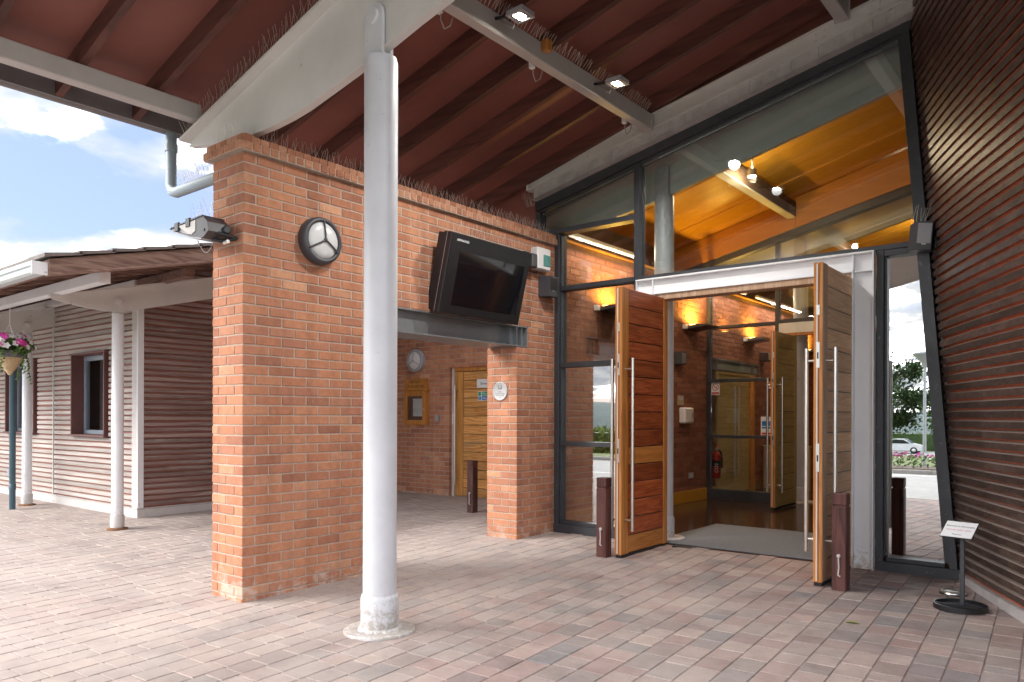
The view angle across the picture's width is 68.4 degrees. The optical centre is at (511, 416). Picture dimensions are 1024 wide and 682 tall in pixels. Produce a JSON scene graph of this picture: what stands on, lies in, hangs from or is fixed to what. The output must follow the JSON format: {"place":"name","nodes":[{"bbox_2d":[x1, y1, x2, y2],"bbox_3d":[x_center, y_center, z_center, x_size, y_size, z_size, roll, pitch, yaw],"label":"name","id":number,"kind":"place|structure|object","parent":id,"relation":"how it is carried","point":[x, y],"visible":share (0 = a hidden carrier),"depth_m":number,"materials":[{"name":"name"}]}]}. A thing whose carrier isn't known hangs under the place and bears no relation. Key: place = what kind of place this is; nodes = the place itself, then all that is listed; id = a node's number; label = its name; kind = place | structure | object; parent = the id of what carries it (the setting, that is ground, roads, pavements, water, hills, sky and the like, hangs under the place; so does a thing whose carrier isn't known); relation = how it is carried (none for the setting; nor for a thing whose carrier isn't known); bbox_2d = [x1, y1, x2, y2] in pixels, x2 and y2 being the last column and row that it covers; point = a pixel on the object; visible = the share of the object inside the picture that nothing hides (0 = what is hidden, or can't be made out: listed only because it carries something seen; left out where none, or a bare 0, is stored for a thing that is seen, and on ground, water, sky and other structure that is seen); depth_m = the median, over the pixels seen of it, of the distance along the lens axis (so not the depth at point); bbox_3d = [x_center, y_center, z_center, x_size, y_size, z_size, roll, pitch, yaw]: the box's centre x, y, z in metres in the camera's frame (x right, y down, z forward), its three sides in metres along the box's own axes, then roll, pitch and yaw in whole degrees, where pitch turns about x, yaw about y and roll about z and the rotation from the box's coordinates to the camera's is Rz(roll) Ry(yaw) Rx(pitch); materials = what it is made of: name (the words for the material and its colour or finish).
{"place":"outdoors","nodes":[
{"label":"outdoors","id":0,"kind":"place"},
{"bbox_2d":[0,86,213,267],"label":"sky","id":1,"kind":"structure","parent":0,"point":[72,179],"materials":[{"name":"blue"}]},
{"bbox_2d":[0,491,1023,681],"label":"pavement","id":2,"kind":"structure","parent":0,"point":[86,595],"depth_m":5.10,"materials":[{"name":"grey brick"}]},
{"bbox_2d":[18,321,35,505],"bbox_3d":[-7.276,-0.052,11.303,0.236,2.761,0.236,0,0,39],"label":"porch post","id":3,"kind":"object","parent":2,"relation":"on","point":[27,497],"visible":0.94,"depth_m":11.25,"materials":[{"name":"grey paint"}]},
{"bbox_2d":[0,307,57,331],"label":"canopy beam","id":4,"kind":"structure","parent":3,"relation":"on","point":[41,318],"depth_m":11.30,"materials":[{"name":"grey paint"}]},
{"bbox_2d":[0,243,213,517],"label":"clad building","id":5,"kind":"structure","parent":2,"relation":"on","point":[168,404],"depth_m":10.42,"materials":[{"name":"grey paint"}]},
{"bbox_2d":[7,369,15,509],"bbox_3d":[-7.674,-0.012,10.455,0.326,2.718,1.311,0,0,39],"label":"downpipe","id":6,"kind":"object","parent":5,"relation":"attached to","point":[11,472],"visible":0.77,"depth_m":10.82,"materials":[{"name":"grey metal"}]},
{"bbox_2d":[3,358,38,433],"bbox_3d":[-7.991,-0.329,12.573,1.332,1.350,0.475,0,0,39],"label":"window","id":7,"kind":"structure","parent":5,"relation":"in","point":[18,383],"depth_m":12.80,"materials":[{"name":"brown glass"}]},
{"bbox_2d":[0,272,110,309],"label":"eaves beam","id":8,"kind":"structure","parent":5,"relation":"attached to","point":[83,282],"depth_m":8.31,"materials":[{"name":"grey paint"}]},
{"bbox_2d":[0,307,36,384],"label":"hanging basket","id":9,"kind":"object","parent":8,"relation":"hanging from","point":[15,349],"visible":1,"depth_m":9.26,"materials":[{"name":"multicoloured plant"}]},
{"bbox_2d":[68,350,110,437],"bbox_3d":[-5.931,-0.323,10.911,1.185,1.350,0.475,0,0,39],"label":"window","id":10,"kind":"structure","parent":5,"relation":"in","point":[89,400],"depth_m":11.09,"materials":[{"name":"clear glass"}]},
{"bbox_2d":[106,297,127,530],"bbox_3d":[-4.693,-0.042,8.963,0.236,2.764,0.236,0,0,39],"label":"porch post","id":11,"kind":"object","parent":2,"relation":"on","point":[117,519],"visible":1,"depth_m":8.91,"materials":[{"name":"grey paint"}]},
{"bbox_2d":[48,277,213,311],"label":"canopy beam","id":12,"kind":"structure","parent":11,"relation":"on","point":[139,297],"depth_m":9.19,"materials":[{"name":"grey paint"}]},
{"bbox_2d":[0,268,194,313],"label":"roof purlin","id":13,"kind":"object","parent":12,"relation":"on","point":[177,275],"visible":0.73,"depth_m":9.57,"materials":[{"name":"grey paint"}]},
{"bbox_2d":[343,2,415,640],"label":"steel column","id":14,"kind":"structure","parent":2,"relation":"on","point":[380,620],"depth_m":4.72,"materials":[{"name":"metal"}]},
{"bbox_2d":[179,0,454,148],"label":"canopy beam","id":15,"kind":"structure","parent":14,"relation":"attached to","point":[312,58],"depth_m":5.25,"materials":[{"name":"grey paint"}]},
{"bbox_2d":[0,36,200,123],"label":"steel purlin","id":16,"kind":"object","parent":15,"relation":"on","point":[15,54],"visible":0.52,"depth_m":5.48,"materials":[{"name":"grey paint"}]},
{"bbox_2d":[179,0,316,131],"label":"bird spike strip","id":17,"kind":"object","parent":15,"relation":"on","point":[286,23],"visible":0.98,"depth_m":5.52,"materials":[{"name":"silver metal"}]},
{"bbox_2d":[443,0,652,132],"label":"steel purlin","id":18,"kind":"object","parent":15,"relation":"on","point":[478,16],"visible":1,"depth_m":6.25,"materials":[{"name":"grey paint"}]},
{"bbox_2d":[438,10,452,29],"bbox_3d":[-0.487,-2.889,5.459,0.043,0.145,0.155,0,0,39],"label":"cable loop","id":19,"kind":"object","parent":18,"relation":"hanging from","point":[440,13],"visible":0.56,"depth_m":5.46,"materials":[{"name":"white plastic"}]},
{"bbox_2d":[495,4,534,29],"bbox_3d":[-0.002,-2.985,5.611,0.319,0.117,0.156,0,0,39],"label":"canopy floodlight","id":20,"kind":"object","parent":18,"relation":"attached to","point":[520,14],"visible":1,"depth_m":5.55,"materials":[{"name":"beige"}]},
{"bbox_2d":[529,62,542,81],"bbox_3d":[0.203,-2.887,6.315,0.043,0.145,0.155,0,0,39],"label":"cable loop","id":21,"kind":"object","parent":18,"relation":"hanging from","point":[531,66],"visible":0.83,"depth_m":6.28,"materials":[{"name":"white plastic"}]},
{"bbox_2d":[481,0,649,108],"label":"bird spike strip","id":22,"kind":"object","parent":18,"relation":"on","point":[573,53],"visible":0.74,"depth_m":6.48,"materials":[{"name":"silver metal"}]},
{"bbox_2d":[594,74,629,92],"bbox_3d":[0.864,-2.962,6.685,0.319,0.117,0.156,0,0,39],"label":"canopy floodlight","id":23,"kind":"object","parent":18,"relation":"attached to","point":[617,81],"visible":1,"depth_m":6.62,"materials":[{"name":"beige"}]},
{"bbox_2d":[622,119,631,134],"bbox_3d":[1.145,-2.884,7.483,0.043,0.145,0.155,0,0,39],"label":"cable loop","id":24,"kind":"object","parent":18,"relation":"hanging from","point":[624,122],"visible":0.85,"depth_m":7.44,"materials":[{"name":"white plastic"}]},
{"bbox_2d":[0,0,868,228],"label":"entrance canopy","id":25,"kind":"object","parent":14,"relation":"on","point":[489,123],"visible":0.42,"depth_m":6.59,"materials":[{"name":"brown wood"}]},
{"bbox_2d":[164,131,213,197],"bbox_3d":[-2.558,-2.144,6.141,1.002,0.587,0.104,0,0,39],"label":"rain pipe","id":26,"kind":"object","parent":25,"relation":"attached to","point":[173,189],"visible":0.82,"depth_m":6.38,"materials":[{"name":"grey metal"}]},
{"bbox_2d":[178,160,212,184],"bbox_3d":[-2.514,-1.998,6.106,0.710,0.130,0.100,0,0,39],"label":"bird spike strip","id":27,"kind":"object","parent":26,"relation":"on","point":[196,172],"visible":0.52,"depth_m":6.16,"materials":[{"name":"silver metal"}]},
{"bbox_2d":[526,0,914,201],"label":"head beam","id":28,"kind":"structure","parent":25,"relation":"attached to","point":[869,19],"depth_m":7.11,"materials":[{"name":"grey paint"}]},
{"bbox_2d":[820,0,849,23],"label":"steel purlin","id":29,"kind":"object","parent":28,"relation":"on","point":[839,11],"visible":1,"depth_m":6.34,"materials":[{"name":"grey paint"}]},
{"bbox_2d":[606,89,913,305],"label":"lobby ceiling","id":30,"kind":"structure","parent":25,"relation":"attached to","point":[856,140],"depth_m":10.16,"materials":[{"name":"brown wood"}]},
{"bbox_2d":[748,159,756,177],"bbox_3d":[2.936,-3.089,9.203,0.110,0.305,0.110,0,0,39],"label":"ceiling spot","id":31,"kind":"object","parent":30,"relation":"attached to","point":[752,172],"visible":0.94,"depth_m":9.17,"materials":[{"name":"white plastic"}]},
{"bbox_2d":[716,165,795,218],"bbox_3d":[2.930,-3.026,9.579,0.130,0.230,3.720,0,0,39],"label":"lobby purlin","id":32,"kind":"object","parent":30,"relation":"attached to","point":[760,190],"visible":0.58,"depth_m":9.96,"materials":[{"name":"grey paint"}]},
{"bbox_2d":[755,295,790,308],"bbox_3d":[4.849,-2.119,13.952,0.060,0.052,1.700,0,0,39],"label":"strip light","id":33,"kind":"object","parent":30,"relation":"attached to","point":[770,301],"visible":0.96,"depth_m":13.71,"materials":[{"name":"white plastic"}]},
{"bbox_2d":[674,148,910,271],"bbox_3d":[4.431,-3.119,10.810,4.690,1.622,0.020,0,0,39],"label":"lobby bulkhead","id":34,"kind":"object","parent":30,"relation":"attached to","point":[882,177],"visible":0.64,"depth_m":10.89,"materials":[{"name":"brown wood"}]},
{"bbox_2d":[203,133,556,602],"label":"brick wall","id":35,"kind":"structure","parent":2,"relation":"on","point":[287,452],"depth_m":5.97,"materials":[{"name":"orange brick"}]},
{"bbox_2d":[170,214,237,252],"bbox_3d":[-2.312,-1.342,5.637,0.596,0.255,0.226,0,0,39],"label":"floodlight","id":36,"kind":"object","parent":35,"relation":"attached to","point":[208,228],"visible":1,"depth_m":5.50,"materials":[{"name":"grey metal"}]},
{"bbox_2d":[190,199,212,216],"bbox_3d":[-2.314,-1.522,5.622,0.260,0.168,0.096,0,0,41],"label":"bird spike strip","id":37,"kind":"object","parent":36,"relation":"on","point":[203,211],"visible":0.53,"depth_m":5.60,"materials":[{"name":"silver metal"}]},
{"bbox_2d":[212,120,244,141],"bbox_3d":[-2.134,-2.124,5.657,0.364,0.121,0.085,0,0,39],"label":"bird spike strip","id":38,"kind":"object","parent":35,"relation":"on","point":[227,133],"visible":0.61,"depth_m":5.67,"materials":[{"name":"silver metal"}]},
{"bbox_2d":[298,217,341,264],"bbox_3d":[-1.510,-1.402,5.993,0.116,0.374,0.374,0,0,39],"label":"bulkhead light","id":39,"kind":"object","parent":35,"relation":"attached to","point":[319,240],"visible":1,"depth_m":5.94,"materials":[{"name":"white glass"}]},
{"bbox_2d":[249,125,549,230],"bbox_3d":[-0.779,-2.128,7.103,0.104,0.138,3.830,0,0,39],"label":"bird spike strip","id":40,"kind":"object","parent":35,"relation":"on","point":[401,180],"visible":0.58,"depth_m":6.93,"materials":[{"name":"silver metal"}]},
{"bbox_2d":[397,307,527,347],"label":"steel beam","id":41,"kind":"structure","parent":35,"relation":"attached to","point":[413,324],"depth_m":7.42,"materials":[{"name":"grey metal"}]},
{"bbox_2d":[493,382,507,400],"bbox_3d":[-0.130,-0.278,8.165,0.202,0.202,0.016,0,0,39],"label":"round plaque","id":42,"kind":"object","parent":35,"relation":"attached to","point":[500,390],"visible":1,"depth_m":8.16,"materials":[{"name":"grey stone"}]},
{"bbox_2d":[524,251,536,267],"bbox_3d":[0.169,-1.679,8.058,0.133,0.160,0.190,0,0,39],"label":"side lamp box","id":43,"kind":"object","parent":35,"relation":"attached to","point":[533,262],"visible":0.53,"depth_m":8.04,"materials":[{"name":"black plastic"}]},
{"bbox_2d":[528,246,550,273],"bbox_3d":[0.222,-1.706,8.137,0.116,0.276,0.541,0,0,39],"label":"isolator box","id":44,"kind":"object","parent":35,"relation":"attached to","point":[543,260],"visible":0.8,"depth_m":8.21,"materials":[{"name":"white plastic"}]},
{"bbox_2d":[544,255,550,266],"bbox_3d":[0.385,-1.709,8.253,0.008,0.120,0.125,0,0,39],"label":"window","id":45,"kind":"structure","parent":44,"relation":"in","point":[547,259],"depth_m":8.25,"materials":[{"name":"teal glass"}]},
{"bbox_2d":[538,276,557,298],"bbox_3d":[0.406,-1.439,8.348,0.142,0.220,0.200,0,0,39],"label":"wall speaker","id":46,"kind":"object","parent":35,"relation":"attached to","point":[548,287],"depth_m":8.29,"materials":[{"name":"black plastic"}]},
{"bbox_3d":[-0.358,-1.481,7.435,0.099,0.260,0.880,0,0,39],"label":"screen bracket","id":47,"kind":"object","parent":35,"relation":"attached to","visible":0},
{"bbox_2d":[428,230,531,324],"bbox_3d":[-0.305,-1.333,7.369,0.194,0.750,1.186,18,11,38],"label":"outdoor screen","id":48,"kind":"object","parent":47,"relation":"attached to","point":[474,277],"visible":1,"depth_m":7.19,"materials":[{"name":"black plastic"}]},
{"bbox_2d":[447,223,522,249],"bbox_3d":[-0.246,-1.760,7.335,0.063,0.140,1.116,0,0,39],"label":"bird spike strip","id":49,"kind":"object","parent":48,"relation":"on","point":[487,235],"visible":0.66,"depth_m":7.38,"materials":[{"name":"black metal"}]},
{"bbox_2d":[397,338,489,495],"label":"brick wall","id":50,"kind":"structure","parent":2,"relation":"on","point":[424,459],"depth_m":12.23,"materials":[{"name":"brick"}]},
{"bbox_2d":[406,349,424,371],"bbox_3d":[-1.600,-0.925,12.396,0.380,0.380,0.116,0,0,39],"label":"bulkhead light","id":51,"kind":"object","parent":50,"relation":"attached to","point":[415,361],"visible":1,"depth_m":12.34,"materials":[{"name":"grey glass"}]},
{"bbox_2d":[402,379,430,424],"bbox_3d":[-1.580,-0.245,12.384,0.580,0.750,0.104,0,0,39],"label":"notice board","id":52,"kind":"object","parent":50,"relation":"attached to","point":[416,401],"visible":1,"depth_m":12.37,"materials":[{"name":"brown wood"}]},
{"bbox_2d":[434,415,439,421],"bbox_3d":[-1.216,0.021,12.112,0.100,0.110,0.068,0,0,39],"label":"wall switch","id":53,"kind":"object","parent":50,"relation":"attached to","point":[437,418],"depth_m":12.08,"materials":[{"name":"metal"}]},
{"bbox_2d":[452,366,487,497],"bbox_3d":[-0.482,0.257,11.668,1.196,2.103,0.191,0,0,39],"label":"plank door leaf","id":54,"kind":"object","parent":50,"relation":"attached to","point":[469,426],"visible":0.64,"depth_m":11.84,"materials":[{"name":"brown wood"}]},
{"bbox_2d":[477,379,487,387],"bbox_3d":[-0.406,-0.519,11.597,0.355,0.135,0.012,0,0,39],"label":"door sign","id":55,"kind":"object","parent":54,"relation":"attached to","point":[481,383],"visible":0.64,"depth_m":11.63,"materials":[{"name":"white plastic"}]},
{"bbox_2d":[478,391,487,400],"bbox_3d":[-0.371,-0.324,11.569,0.405,0.145,0.010,0,0,39],"label":"fire exit sign","id":56,"kind":"object","parent":54,"relation":"attached to","point":[482,395],"visible":0.4,"depth_m":11.63,"materials":[{"name":"plastic"}]},
{"bbox_2d":[467,460,477,512],"bbox_3d":[-0.537,0.958,10.105,0.106,0.750,0.126,0,0,39],"label":"timber bollard","id":57,"kind":"object","parent":2,"relation":"on","point":[472,486],"visible":0.92,"depth_m":10.07,"materials":[{"name":"brown wood"}]},
{"bbox_2d":[596,477,610,557],"bbox_3d":[0.859,0.968,7.090,0.106,0.795,0.126,0,0,39],"label":"timber bollard","id":58,"kind":"object","parent":2,"relation":"on","point":[603,518],"visible":0.94,"depth_m":7.06,"materials":[{"name":"brown wood"}]},
{"bbox_2d":[535,19,959,580],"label":"entrance glazing","id":59,"kind":"structure","parent":2,"relation":"on","point":[914,505],"depth_m":6.40,"materials":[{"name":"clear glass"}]},
{"bbox_2d":[635,250,876,570],"bbox_3d":[2.221,-0.041,7.161,2.292,2.755,0.183,0,0,39],"label":"steel portal","id":60,"kind":"object","parent":2,"relation":"on","point":[859,268],"visible":0.85,"depth_m":6.50,"materials":[{"name":"grey paint"}]},
{"bbox_2d":[610,286,667,557],"bbox_3d":[1.273,0.051,7.355,0.253,2.525,0.922,0,0,39],"label":"door leaf","id":61,"kind":"object","parent":60,"relation":"attached to","point":[641,366],"visible":1,"depth_m":7.25,"materials":[{"name":"brown wood"}]},
{"bbox_2d":[804,262,851,585],"bbox_3d":[2.669,0.058,6.219,0.253,2.520,0.936,0,0,39],"label":"door leaf","id":62,"kind":"object","parent":60,"relation":"attached to","point":[832,418],"visible":0.87,"depth_m":5.97,"materials":[{"name":"brown wood"}]},
{"bbox_2d":[832,492,849,592],"bbox_3d":[2.507,0.976,5.748,0.106,0.790,0.126,0,0,39],"label":"timber bollard","id":63,"kind":"object","parent":2,"relation":"on","point":[840,542],"visible":0.91,"depth_m":5.71,"materials":[{"name":"brown wood"}]},
{"bbox_2d":[939,588,967,596],"bbox_3d":[3.286,1.309,5.608,0.188,0.034,0.188,0,0,39],"label":"inground uplighter","id":64,"kind":"object","parent":2,"relation":"on","point":[953,592],"visible":0.8,"depth_m":5.58,"materials":[{"name":"metal"}]},
{"bbox_2d":[933,521,988,614],"bbox_3d":[3.090,1.030,5.188,0.330,0.582,0.330,0,0,39],"label":"sign stand","id":65,"kind":"object","parent":2,"relation":"on","point":[962,531],"visible":1,"depth_m":5.24,"materials":[{"name":"black plastic"}]},
{"bbox_2d":[910,0,1023,622],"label":"slatted drum","id":66,"kind":"object","parent":2,"relation":"on","point":[968,59],"visible":0.95,"depth_m":5.21,"materials":[{"name":"wood"}]},
{"bbox_2d":[908,221,938,252],"bbox_3d":[3.330,-1.451,6.083,0.200,0.225,0.155,5,2,17],"label":"wall speaker","id":67,"kind":"object","parent":66,"relation":"attached to","point":[921,240],"depth_m":6.03,"materials":[{"name":"black plastic"}]},
{"bbox_2d":[910,204,929,222],"bbox_3d":[3.311,-1.641,6.101,0.136,0.142,0.094,0,0,16],"label":"bird spike strip","id":68,"kind":"object","parent":67,"relation":"on","point":[917,213],"visible":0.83,"depth_m":6.10,"materials":[{"name":"silver metal"}]},
{"bbox_2d":[672,545,692,548],"bbox_3d":[1.713,1.304,7.544,0.200,0.016,0.100,0,0,39],"label":"floor drain","id":69,"kind":"object","parent":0,"point":[682,546],"visible":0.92,"depth_m":7.53,"materials":[{"name":"black metal"}]},
{"bbox_2d":[589,471,948,565],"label":"floor","id":70,"kind":"structure","parent":0,"point":[692,515],"depth_m":9.91,"materials":[{"name":"tile"}]},
{"bbox_2d":[654,164,684,539],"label":"steel column","id":71,"kind":"structure","parent":70,"relation":"on","point":[664,236],"depth_m":7.98,"materials":[{"name":"metal"}]},
{"bbox_2d":[546,46,901,230],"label":"canopy beam","id":72,"kind":"structure","parent":71,"relation":"attached to","point":[848,91],"depth_m":7.45,"materials":[{"name":"grey paint"}]},
{"bbox_2d":[554,228,813,521],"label":"lobby brick wall","id":73,"kind":"structure","parent":70,"relation":"on","point":[590,334],"depth_m":11.00,"materials":[{"name":"brick"}]},
{"bbox_2d":[568,233,633,257],"bbox_3d":[1.208,-2.130,9.438,0.060,0.052,1.700,0,0,39],"label":"strip light","id":74,"kind":"object","parent":73,"relation":"attached to","point":[583,238],"visible":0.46,"depth_m":9.27,"materials":[{"name":"white plastic"}]},
{"bbox_2d":[594,304,615,314],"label":"wall uplighter","id":75,"kind":"structure","parent":73,"relation":"attached to","point":[609,308],"depth_m":9.39,"materials":[{"name":"white plastic"}]},
{"bbox_2d":[674,351,685,364],"bbox_3d":[2.488,-0.867,11.119,0.122,0.190,0.170,0,0,39],"label":"lobby speaker","id":76,"kind":"object","parent":73,"relation":"attached to","point":[679,357],"visible":1,"depth_m":11.06},
{"bbox_2d":[677,395,683,404],"bbox_3d":[2.519,-0.250,11.253,0.006,0.145,0.200,0,0,39],"label":"notice","id":77,"kind":"object","parent":73,"relation":"attached to","point":[680,399],"visible":1,"depth_m":11.24,"materials":[{"name":"beige paper"}]},
{"bbox_2d":[679,407,693,423],"bbox_3d":[2.616,-0.022,11.290,0.110,0.240,0.300,0,0,39],"label":"soap dispenser","id":78,"kind":"object","parent":73,"relation":"attached to","point":[686,414],"visible":1,"depth_m":11.20,"materials":[{"name":"white plastic"}]},
{"bbox_2d":[688,472,693,478],"bbox_3d":[2.741,0.893,11.527,0.014,0.090,0.170,0,0,39],"label":"wall socket","id":79,"kind":"object","parent":73,"relation":"attached to","point":[690,474],"depth_m":11.52,"materials":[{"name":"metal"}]},
{"bbox_2d":[683,324,718,331],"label":"wall uplighter","id":80,"kind":"structure","parent":73,"relation":"attached to","point":[698,327],"depth_m":11.32,"materials":[{"name":"white plastic"}]},
{"bbox_2d":[712,444,722,477],"bbox_3d":[3.286,0.710,12.020,0.218,0.540,0.165,0,0,-7],"label":"fire extinguisher","id":81,"kind":"object","parent":73,"relation":"attached to","point":[717,461],"visible":1,"depth_m":11.96,"materials":[{"name":"red metal"}]},
{"bbox_2d":[715,371,755,490],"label":"double doors","id":82,"kind":"structure","parent":73,"relation":"attached to","point":[738,472],"depth_m":12.79,"materials":[{"name":"brown wood"}]},
{"bbox_2d":[712,358,759,374],"bbox_3d":[3.835,-0.851,12.859,0.060,0.185,1.990,0,0,39],"label":"lintel window","id":83,"kind":"structure","parent":73,"relation":"attached to","point":[733,366],"depth_m":12.83,"materials":[{"name":"glass"}]},
{"bbox_2d":[743,337,770,343],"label":"wall uplighter","id":84,"kind":"structure","parent":73,"relation":"attached to","point":[754,340],"depth_m":13.13,"materials":[{"name":"white plastic"}]},
{"bbox_2d":[759,352,770,361],"bbox_3d":[4.650,-1.096,13.763,0.168,0.160,0.260,0,0,39],"label":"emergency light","id":85,"kind":"object","parent":73,"relation":"attached to","point":[764,356],"visible":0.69,"depth_m":13.67,"materials":[{"name":"black glass"}]},
{"bbox_2d":[667,524,875,559],"bbox_3d":[2.692,1.292,7.866,1.880,0.012,1.610,0,0,39],"label":"entrance mat","id":86,"kind":"object","parent":70,"relation":"on","point":[775,542],"visible":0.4,"depth_m":7.83,"materials":[{"name":"grey carpet"}]},
{"bbox_2d":[762,445,811,490],"bbox_3d":[4.948,0.912,13.569,0.850,0.784,0.100,0,0,39],"label":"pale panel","id":87,"kind":"object","parent":70,"relation":"on","point":[764,469],"visible":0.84,"depth_m":13.74,"materials":[{"name":"brown wood"}]},
{"bbox_2d":[687,184,911,502],"bbox_3d":[4.465,-1.041,10.900,4.640,4.686,0.150,0,0,39],"label":"window frame","id":88,"kind":"object","parent":70,"relation":"on","point":[799,326],"visible":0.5,"depth_m":11.42,"materials":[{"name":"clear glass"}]},
{"bbox_2d":[711,382,719,394],"bbox_3d":[3.217,-0.445,11.912,0.140,0.200,0.004,0,0,39],"label":"no smoking sign","id":89,"kind":"object","parent":88,"relation":"attached to","point":[715,388],"visible":1,"depth_m":11.91,"materials":[{"name":"white plastic"}]},
{"bbox_2d":[761,417,770,434],"bbox_3d":[3.866,0.137,11.388,0.210,0.280,0.003,0,0,39],"label":"notice poster","id":90,"kind":"object","parent":88,"relation":"on","point":[763,425],"visible":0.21,"depth_m":11.42,"materials":[{"name":"white paper"}]},
{"bbox_2d":[766,331,796,509],"bbox_3d":[3.892,0.048,10.783,0.243,2.483,0.886,0,0,39],"label":"door leaf","id":91,"kind":"object","parent":88,"relation":"attached to","point":[783,436],"visible":1,"depth_m":10.59,"materials":[{"name":"brown wood"}]},
{"bbox_2d":[793,236,812,503],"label":"steel column","id":92,"kind":"structure","parent":70,"relation":"on","point":[800,302],"depth_m":11.43,"materials":[{"name":"metal"}]},
{"bbox_2d":[689,185,913,268],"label":"canopy beam","id":93,"kind":"structure","parent":92,"relation":"attached to","point":[885,216],"depth_m":11.07,"materials":[{"name":"grey paint"}]},
{"bbox_2d":[875,391,875,470],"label":"back wall","id":94,"kind":"structure","parent":0,"point":[875,429],"depth_m":18.45,"materials":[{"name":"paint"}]}
]}

